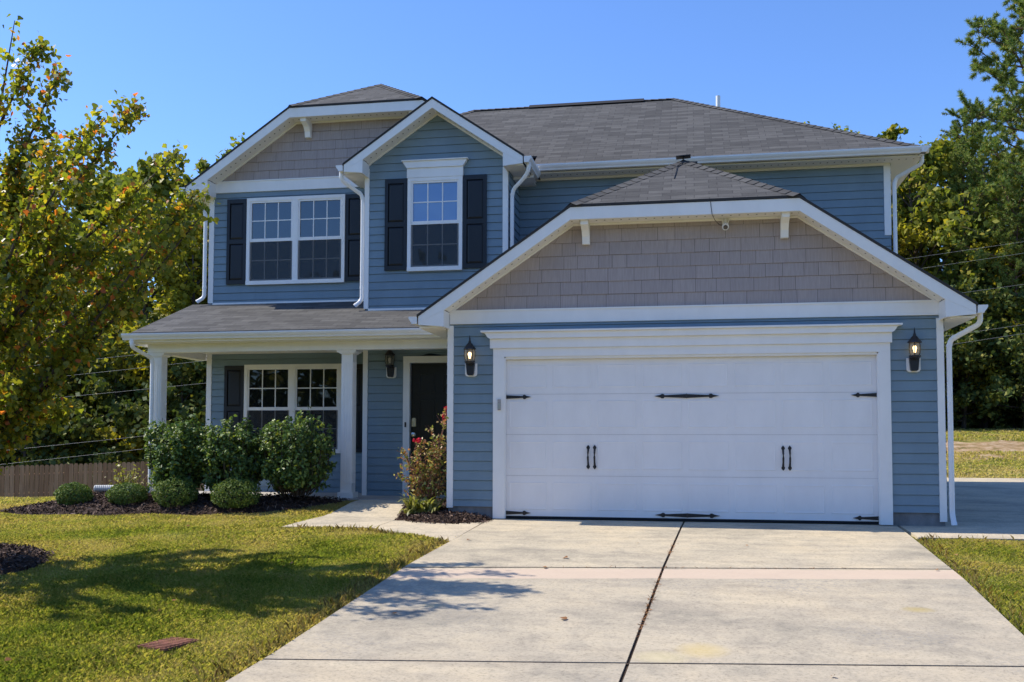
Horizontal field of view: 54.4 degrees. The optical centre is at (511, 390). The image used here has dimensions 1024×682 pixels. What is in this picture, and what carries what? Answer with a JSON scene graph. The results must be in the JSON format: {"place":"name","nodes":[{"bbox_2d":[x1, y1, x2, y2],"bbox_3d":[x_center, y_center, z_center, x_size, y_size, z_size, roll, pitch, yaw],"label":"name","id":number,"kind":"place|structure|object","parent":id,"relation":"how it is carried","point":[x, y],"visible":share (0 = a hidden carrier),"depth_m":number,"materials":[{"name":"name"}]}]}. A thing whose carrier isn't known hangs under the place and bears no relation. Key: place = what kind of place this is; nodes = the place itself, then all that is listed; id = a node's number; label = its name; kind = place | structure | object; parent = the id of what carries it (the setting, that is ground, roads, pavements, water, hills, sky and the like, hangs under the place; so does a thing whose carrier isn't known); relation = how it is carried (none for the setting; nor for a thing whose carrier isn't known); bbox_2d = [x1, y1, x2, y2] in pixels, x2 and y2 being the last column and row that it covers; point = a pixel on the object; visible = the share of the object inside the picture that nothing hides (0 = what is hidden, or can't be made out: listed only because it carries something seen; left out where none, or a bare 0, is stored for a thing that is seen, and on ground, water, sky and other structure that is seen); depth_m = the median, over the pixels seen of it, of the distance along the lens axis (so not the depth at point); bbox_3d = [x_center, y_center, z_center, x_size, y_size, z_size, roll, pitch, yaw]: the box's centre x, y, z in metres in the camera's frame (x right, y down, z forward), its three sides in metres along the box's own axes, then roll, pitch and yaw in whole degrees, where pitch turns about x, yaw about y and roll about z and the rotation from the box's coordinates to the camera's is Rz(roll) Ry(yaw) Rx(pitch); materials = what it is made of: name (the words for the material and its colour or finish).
{"place":"outdoors","nodes":[
{"label":"outdoors","id":0,"kind":"place"},
{"bbox_2d":[282,500,481,541],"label":"walkway","id":1,"kind":"structure","parent":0,"point":[374,513],"depth_m":13.30,"materials":[{"name":"concrete"}]},
{"bbox_2d":[0,427,1023,681],"bbox_3d":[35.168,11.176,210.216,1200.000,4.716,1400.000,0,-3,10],"label":"lawn","id":2,"kind":"structure","parent":0,"point":[980,444],"depth_m":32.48,"materials":[{"name":"plant"}]},
{"bbox_2d":[3,372,37,477],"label":"understorey tree","id":3,"kind":"object","parent":2,"relation":"on","point":[19,452],"visible":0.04,"depth_m":40.49,"materials":[{"name":"green plant"}]},
{"bbox_2d":[0,546,49,575],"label":"mulch bed","id":4,"kind":"object","parent":2,"relation":"on","point":[5,567],"visible":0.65,"depth_m":10.16,"materials":[{"name":"brown wood"}]},
{"bbox_2d":[0,491,492,572],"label":"wood chips","id":5,"kind":"object","parent":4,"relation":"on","point":[20,508],"visible":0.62,"depth_m":14.53,"materials":[{"name":"brown wood"}]},
{"bbox_2d":[0,324,83,496],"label":"understorey tree","id":6,"kind":"object","parent":2,"relation":"on","point":[45,438],"visible":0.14,"depth_m":39.69,"materials":[{"name":"green plant"}]},
{"bbox_2d":[0,165,94,476],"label":"broadleaf tree","id":7,"kind":"object","parent":2,"relation":"on","point":[35,167],"depth_m":52.12,"materials":[{"name":"green plant"}]},
{"bbox_2d":[0,179,114,464],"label":"broadleaf tree","id":8,"kind":"object","parent":2,"relation":"on","point":[12,281],"depth_m":47.21,"materials":[{"name":"green plant"}]},
{"bbox_2d":[0,226,126,464],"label":"broadleaf tree","id":9,"kind":"object","parent":2,"relation":"on","point":[70,447],"visible":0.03,"depth_m":43.01,"materials":[{"name":"green plant"}]},
{"bbox_2d":[13,303,136,488],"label":"understorey tree","id":10,"kind":"object","parent":2,"relation":"on","point":[97,409],"visible":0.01,"depth_m":47.27,"materials":[{"name":"green plant"}]},
{"bbox_2d":[24,177,167,446],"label":"broadleaf tree","id":11,"kind":"object","parent":2,"relation":"on","point":[78,207],"visible":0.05,"depth_m":50.30,"materials":[{"name":"green plant"}]},
{"bbox_2d":[0,461,203,496],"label":"picket fence","id":12,"kind":"object","parent":2,"relation":"on","point":[46,482],"visible":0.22,"depth_m":31.52,"materials":[{"name":"brown wood"}]},
{"bbox_2d":[11,307,196,492],"bbox_3d":[-16.481,0.904,40.457,7.269,8.769,6.845,-1,-3,24],"label":"understorey tree","id":13,"kind":"object","parent":2,"relation":"on","point":[97,385],"visible":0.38,"depth_m":38.74,"materials":[{"name":"green plant"}]},
{"bbox_2d":[0,14,220,475],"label":"maple tree","id":14,"kind":"object","parent":2,"relation":"on","point":[27,325],"visible":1,"depth_m":9.98,"materials":[{"name":"green plant"}]},
{"bbox_2d":[69,159,159,446],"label":"broadleaf tree","id":15,"kind":"object","parent":2,"relation":"on","point":[105,169],"depth_m":58.44,"materials":[{"name":"green plant"}]},
{"bbox_2d":[45,143,208,443],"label":"broadleaf tree","id":16,"kind":"object","parent":2,"relation":"on","point":[163,188],"visible":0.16,"depth_m":43.52,"materials":[{"name":"green plant"}]},
{"bbox_2d":[80,221,208,460],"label":"broadleaf tree","id":17,"kind":"object","parent":2,"relation":"on","point":[180,294],"visible":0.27,"depth_m":40.19,"materials":[{"name":"green plant"}]},
{"bbox_2d":[88,347,206,489],"bbox_3d":[-13.267,1.017,39.208,7.267,8.330,6.365,-2,-3,31],"label":"understorey tree","id":18,"kind":"object","parent":2,"relation":"on","point":[182,402],"visible":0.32,"depth_m":37.44,"materials":[{"name":"green plant"}]},
{"bbox_2d":[95,299,199,487],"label":"understorey tree","id":19,"kind":"object","parent":2,"relation":"on","point":[113,443],"visible":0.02,"depth_m":43.84,"materials":[{"name":"green plant"}]},
{"bbox_2d":[93,201,208,424],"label":"broadleaf tree","id":20,"kind":"object","parent":2,"relation":"on","point":[196,246],"depth_m":48.40,"materials":[{"name":"green plant"}]},
{"bbox_2d":[137,637,199,653],"bbox_3d":[-2.500,1.856,7.269,0.260,0.056,0.364,-1,-3,24],"label":"utility cover","id":21,"kind":"object","parent":2,"relation":"on","point":[166,644],"visible":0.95,"depth_m":7.21,"materials":[{"name":"metal"}]},
{"bbox_2d":[4,493,341,515],"bbox_3d":[-5.185,1.721,15.321,5.390,0.315,2.241,0,-3,10],"label":"mulch bed","id":22,"kind":"object","parent":2,"relation":"on","point":[270,508],"visible":0.4,"depth_m":14.70,"materials":[{"name":"brown wood"}]},
{"bbox_2d":[53,482,93,505],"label":"boxwood shrub","id":23,"kind":"object","parent":22,"relation":"on","point":[77,493],"visible":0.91,"depth_m":15.00,"materials":[{"name":"green plant"}]},
{"bbox_2d":[94,485,127,491],"bbox_3d":[-6.283,1.543,15.768,0.628,0.112,0.112,0,-3,1],"label":"drain pipe","id":24,"kind":"object","parent":22,"relation":"on","point":[100,488],"visible":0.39,"depth_m":15.73,"materials":[{"name":"plastic"}]},
{"bbox_2d":[105,482,148,504],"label":"boxwood shrub","id":25,"kind":"object","parent":22,"relation":"on","point":[134,491],"visible":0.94,"depth_m":14.85,"materials":[{"name":"green plant"}]},
{"bbox_2d":[107,457,150,488],"bbox_3d":[-6.070,1.366,16.091,0.843,0.613,0.521,0,-3,10],"label":"weedy plant","id":26,"kind":"object","parent":22,"relation":"on","point":[128,478],"visible":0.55,"depth_m":16.01,"materials":[{"name":"plant"}]},
{"bbox_2d":[138,413,209,495],"bbox_3d":[-5.162,0.986,15.319,1.144,1.288,1.099,0,-3,10],"label":"holly shrub","id":27,"kind":"object","parent":22,"relation":"on","point":[170,450],"visible":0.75,"depth_m":15.07,"materials":[{"name":"green plant"}]},
{"bbox_2d":[151,477,199,507],"bbox_3d":[-5.001,1.508,14.845,0.692,0.465,0.678,0,-3,10],"label":"boxwood shrub","id":28,"kind":"object","parent":22,"relation":"on","point":[189,495],"visible":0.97,"depth_m":14.68,"materials":[{"name":"green plant"}]},
{"bbox_2d":[192,414,267,496],"bbox_3d":[-4.290,0.982,15.197,1.225,1.266,1.114,0,-3,10],"label":"holly shrub","id":29,"kind":"object","parent":22,"relation":"on","point":[237,450],"visible":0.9,"depth_m":14.96,"materials":[{"name":"green plant"}]},
{"bbox_2d":[210,478,261,508],"bbox_3d":[-4.056,1.503,14.660,0.722,0.460,0.723,-1,-3,24],"label":"boxwood shrub","id":30,"kind":"object","parent":22,"relation":"on","point":[249,492],"visible":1,"depth_m":14.50,"materials":[{"name":"green plant"}]},
{"bbox_2d":[259,406,336,497],"bbox_3d":[-3.244,0.908,15.076,1.261,1.397,1.086,0,-3,10],"label":"holly shrub","id":31,"kind":"object","parent":22,"relation":"on","point":[296,461],"visible":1,"depth_m":14.85,"materials":[{"name":"green plant"}]},
{"bbox_2d":[147,157,210,309],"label":"broadleaf tree","id":32,"kind":"object","parent":2,"relation":"on","point":[202,164],"visible":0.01,"depth_m":55.94,"materials":[{"name":"green plant"}]},
{"bbox_2d":[190,388,205,424],"bbox_3d":[-10.219,0.603,39.624,7.642,9.207,7.094,-1,-3,29],"label":"understorey tree","id":33,"kind":"object","parent":2,"relation":"on","point":[195,396],"depth_m":38.03,"materials":[{"name":"green plant"}]},
{"bbox_2d":[175,132,244,423],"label":"broadleaf tree","id":34,"kind":"object","parent":2,"relation":"on","point":[234,143],"depth_m":47.58,"materials":[{"name":"green plant"}]},
{"bbox_2d":[397,500,486,522],"bbox_3d":[-0.938,1.692,13.989,1.537,0.255,1.891,0,-3,10],"label":"mulch bed","id":35,"kind":"object","parent":2,"relation":"on","point":[447,520],"visible":0.3,"depth_m":13.34,"materials":[{"name":"brown wood"}]},
{"bbox_2d":[394,406,448,503],"bbox_3d":[-1.145,0.951,13.988,0.984,1.498,0.562,0,-3,10],"label":"rose bush","id":36,"kind":"object","parent":35,"relation":"on","point":[430,468],"visible":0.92,"depth_m":13.93,"materials":[{"name":"green plant"}]},
{"bbox_2d":[398,492,445,514],"bbox_3d":[-1.266,1.556,13.778,0.740,0.308,0.712,0,-3,10],"label":"strap leaf plant","id":37,"kind":"object","parent":35,"relation":"on","point":[414,504],"visible":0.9,"depth_m":13.67,"materials":[{"name":"green plant"}]},
{"bbox_2d":[5,525,986,675],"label":"fallen leaves","id":38,"kind":"object","parent":2,"relation":"on","point":[8,658],"visible":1,"depth_m":8.19,"materials":[{"name":"brown plant"}]},
{"bbox_2d":[79,260,1023,437],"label":"woods","id":39,"kind":"object","parent":2,"relation":"on","point":[1004,426],"depth_m":63.59,"materials":[{"name":"green plant"}]},
{"bbox_2d":[121,84,987,526],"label":"house","id":40,"kind":"structure","parent":2,"relation":"on","point":[651,340],"depth_m":13.67,"materials":[{"name":"wood"}]},
{"bbox_2d":[243,364,341,452],"bbox_3d":[-3.845,0.308,17.456,1.805,1.555,0.066,0,-3,10],"label":"window","id":41,"kind":"structure","parent":40,"relation":"in","point":[271,391],"depth_m":17.46,"materials":[{"name":"clear glass"}]},
{"bbox_2d":[245,194,345,284],"bbox_3d":[-3.824,-2.663,17.604,1.835,1.555,0.066,0,-3,10],"label":"window","id":42,"kind":"structure","parent":40,"relation":"in","point":[292,239],"depth_m":17.60,"materials":[{"name":"clear glass"}]},
{"bbox_2d":[385,350,396,377],"bbox_3d":[-1.998,-0.498,16.319,0.176,0.567,0.194,0,-3,10],"label":"wall lantern","id":43,"kind":"object","parent":40,"relation":"attached to","point":[391,370],"depth_m":16.31,"materials":[{"name":"black metal"}]},
{"bbox_2d":[410,363,446,494],"bbox_3d":[-1.211,0.616,16.253,0.919,2.148,0.131,0,-3,10],"label":"front door","id":44,"kind":"structure","parent":40,"relation":"in","point":[428,380],"depth_m":16.32,"materials":[{"name":"black metal"}]},
{"bbox_2d":[407,176,462,271],"bbox_3d":[-1.266,-2.743,16.376,0.930,1.550,0.066,0,-3,10],"label":"window","id":45,"kind":"structure","parent":40,"relation":"in","point":[434,204],"depth_m":16.38,"materials":[{"name":"clear glass"}]},
{"bbox_2d":[463,336,476,376],"bbox_3d":[-0.577,-0.484,13.665,0.176,0.567,0.194,0,-3,10],"label":"wall lantern","id":46,"kind":"object","parent":40,"relation":"attached to","point":[471,368],"depth_m":13.66,"materials":[{"name":"black metal"}]},
{"bbox_2d":[498,399,500,409],"bbox_3d":[-0.175,0.188,13.617,0.040,0.150,0.031,0,-3,10],"label":"keypad","id":47,"kind":"object","parent":40,"relation":"attached to","point":[499,404],"visible":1,"depth_m":13.60,"materials":[{"name":"grey plastic"}]},
{"bbox_2d":[676,154,696,162],"bbox_3d":[2.574,-3.398,14.690,0.310,0.129,0.170,0,-3,10],"label":"roof antenna","id":48,"kind":"object","parent":40,"relation":"on","point":[683,157],"visible":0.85,"depth_m":14.66,"materials":[{"name":"black metal"}]},
{"bbox_2d":[506,355,878,523],"bbox_3d":[2.304,0.634,13.230,4.880,2.176,0.101,0,-3,10],"label":"garage door","id":49,"kind":"structure","parent":40,"relation":"in","point":[775,439],"depth_m":13.22,"materials":[{"name":"white paint"}]},
{"bbox_2d":[722,218,729,229],"bbox_3d":[2.818,-2.200,13.140,0.108,0.187,0.174,0,-3,10],"label":"security camera","id":50,"kind":"object","parent":40,"relation":"attached to","point":[725,224],"visible":1,"depth_m":13.11,"materials":[{"name":"white plastic"}]},
{"bbox_2d":[906,327,921,371],"bbox_3d":[5.098,-0.525,12.625,0.176,0.567,0.194,0,-3,10],"label":"wall lantern","id":51,"kind":"object","parent":40,"relation":"attached to","point":[913,363],"depth_m":12.62,"materials":[{"name":"black metal"}]},
{"bbox_2d":[804,121,942,269],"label":"broadleaf tree","id":52,"kind":"object","parent":2,"relation":"on","point":[929,258],"depth_m":49.28,"materials":[{"name":"green plant"}]},
{"bbox_2d":[831,122,941,261],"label":"broadleaf tree","id":53,"kind":"object","parent":2,"relation":"on","point":[891,133],"visible":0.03,"depth_m":51.52,"materials":[{"name":"green plant"}]},
{"bbox_2d":[891,143,932,266],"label":"broadleaf tree","id":54,"kind":"object","parent":2,"relation":"on","point":[900,201],"visible":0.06,"depth_m":48.68,"materials":[{"name":"green plant"}]},
{"bbox_2d":[891,205,945,276],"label":"broadleaf tree","id":55,"kind":"object","parent":2,"relation":"on","point":[905,233],"visible":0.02,"depth_m":44.76,"materials":[{"name":"green plant"}]},
{"bbox_2d":[891,133,1020,403],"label":"broadleaf tree","id":56,"kind":"object","parent":2,"relation":"on","point":[928,197],"visible":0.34,"depth_m":45.48,"materials":[{"name":"green plant"}]},
{"bbox_2d":[944,326,976,429],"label":"understorey tree","id":57,"kind":"object","parent":2,"relation":"on","point":[960,347],"visible":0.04,"depth_m":42.12,"materials":[{"name":"green plant"}]},
{"bbox_2d":[930,267,994,424],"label":"understorey tree","id":58,"kind":"object","parent":2,"relation":"on","point":[948,283],"visible":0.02,"depth_m":45.40,"materials":[{"name":"green plant"}]},
{"bbox_2d":[902,131,1023,407],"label":"broadleaf tree","id":59,"kind":"object","parent":2,"relation":"on","point":[946,178],"visible":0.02,"depth_m":50.68,"materials":[{"name":"green plant"}]},
{"bbox_2d":[933,146,999,427],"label":"broadleaf tree","id":60,"kind":"object","parent":2,"relation":"on","point":[961,171],"visible":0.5,"depth_m":45.52,"materials":[{"name":"green plant"}]},
{"bbox_2d":[932,97,1003,270],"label":"broadleaf tree","id":61,"kind":"object","parent":2,"relation":"on","point":[980,126],"visible":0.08,"depth_m":49.47,"materials":[{"name":"green plant"}]},
{"bbox_2d":[944,282,991,419],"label":"understorey tree","id":62,"kind":"object","parent":2,"relation":"on","point":[963,398],"visible":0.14,"depth_m":43.10,"materials":[{"name":"green plant"}]},
{"bbox_2d":[944,264,1023,428],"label":"understorey tree","id":63,"kind":"object","parent":2,"relation":"on","point":[996,388],"visible":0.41,"depth_m":42.43,"materials":[{"name":"green plant"}]},
{"bbox_2d":[945,285,1022,428],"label":"understorey tree","id":64,"kind":"object","parent":2,"relation":"on","point":[978,422],"visible":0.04,"depth_m":45.15,"materials":[{"name":"green plant"}]},
{"bbox_2d":[946,223,1023,428],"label":"broadleaf tree","id":65,"kind":"object","parent":2,"relation":"on","point":[994,249],"visible":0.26,"depth_m":43.93,"materials":[{"name":"green plant"}]},
{"bbox_2d":[947,139,1023,428],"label":"broadleaf tree","id":66,"kind":"object","parent":2,"relation":"on","point":[998,168],"visible":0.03,"depth_m":51.02,"materials":[{"name":"green plant"}]},
{"bbox_2d":[951,0,1023,274],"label":"broadleaf tree","id":67,"kind":"object","parent":2,"relation":"on","point":[1008,41],"visible":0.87,"depth_m":44.17,"materials":[{"name":"green plant"}]},
{"bbox_2d":[951,241,1023,427],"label":"understorey tree","id":68,"kind":"object","parent":2,"relation":"on","point":[1009,421],"visible":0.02,"depth_m":48.15,"materials":[{"name":"green plant"}]},
{"bbox_2d":[967,285,1023,424],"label":"understorey tree","id":69,"kind":"object","parent":2,"relation":"on","point":[1016,373],"visible":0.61,"depth_m":42.66,"materials":[{"name":"green plant"}]},
{"bbox_2d":[981,247,1023,402],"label":"broadleaf tree","id":70,"kind":"object","parent":2,"relation":"on","point":[1020,277],"visible":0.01,"depth_m":46.09,"materials":[{"name":"green plant"}]},
{"bbox_2d":[984,180,1023,423],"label":"broadleaf tree","id":71,"kind":"object","parent":2,"relation":"on","point":[996,265],"visible":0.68,"depth_m":43.33,"materials":[{"name":"green plant"}]},
{"bbox_2d":[0,333,1023,464],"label":"power line","id":72,"kind":"object","parent":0,"point":[139,449],"visible":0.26,"depth_m":34.11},
{"bbox_2d":[5,242,1018,368],"bbox_3d":[6.315,-4.156,36.367,52.926,7.778,0.009,0,-3,-6],"label":"power line","id":73,"kind":"object","parent":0,"point":[907,258],"visible":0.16,"depth_m":37.32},
{"bbox_2d":[0,0,1023,300],"label":"sky","id":74,"kind":"structure","parent":0,"point":[206,72],"materials":[{"name":"blue"}]},
{"bbox_2d":[14,325,1017,449],"bbox_3d":[6.309,-1.145,36.214,52.926,7.276,0.009,0,-3,-6],"label":"power line","id":75,"kind":"object","parent":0,"point":[139,436],"visible":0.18,"depth_m":34.13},
{"bbox_2d":[59,284,1022,397],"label":"power line","id":76,"kind":"object","parent":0,"point":[202,383],"visible":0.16,"depth_m":34.45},
{"bbox_2d":[69,253,1021,375],"bbox_3d":[6.314,-3.707,36.344,52.926,7.836,0.009,0,-3,-6],"label":"power line","id":77,"kind":"object","parent":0,"point":[198,361],"visible":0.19,"depth_m":34.51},
{"bbox_2d":[226,519,1023,681],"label":"driveway","id":78,"kind":"structure","parent":0,"point":[882,595],"depth_m":7.91,"materials":[{"name":"concrete"}]},
{"bbox_2d":[262,523,1023,681],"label":"driveway joint","id":79,"kind":"object","parent":78,"relation":"on","point":[631,654],"visible":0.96,"depth_m":6.82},
{"bbox_2d":[551,539,831,636],"bbox_3d":[1.387,1.750,9.351,2.283,0.315,3.680,-3,-4,45],"label":"joint","id":80,"kind":"object","parent":78,"relation":"on","point":[644,618],"visible":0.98,"depth_m":8.56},
{"bbox_2d":[899,478,1023,540],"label":"parking pad","id":81,"kind":"object","parent":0,"point":[991,508],"visible":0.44,"depth_m":14.36,"materials":[{"name":"concrete"}]}
]}

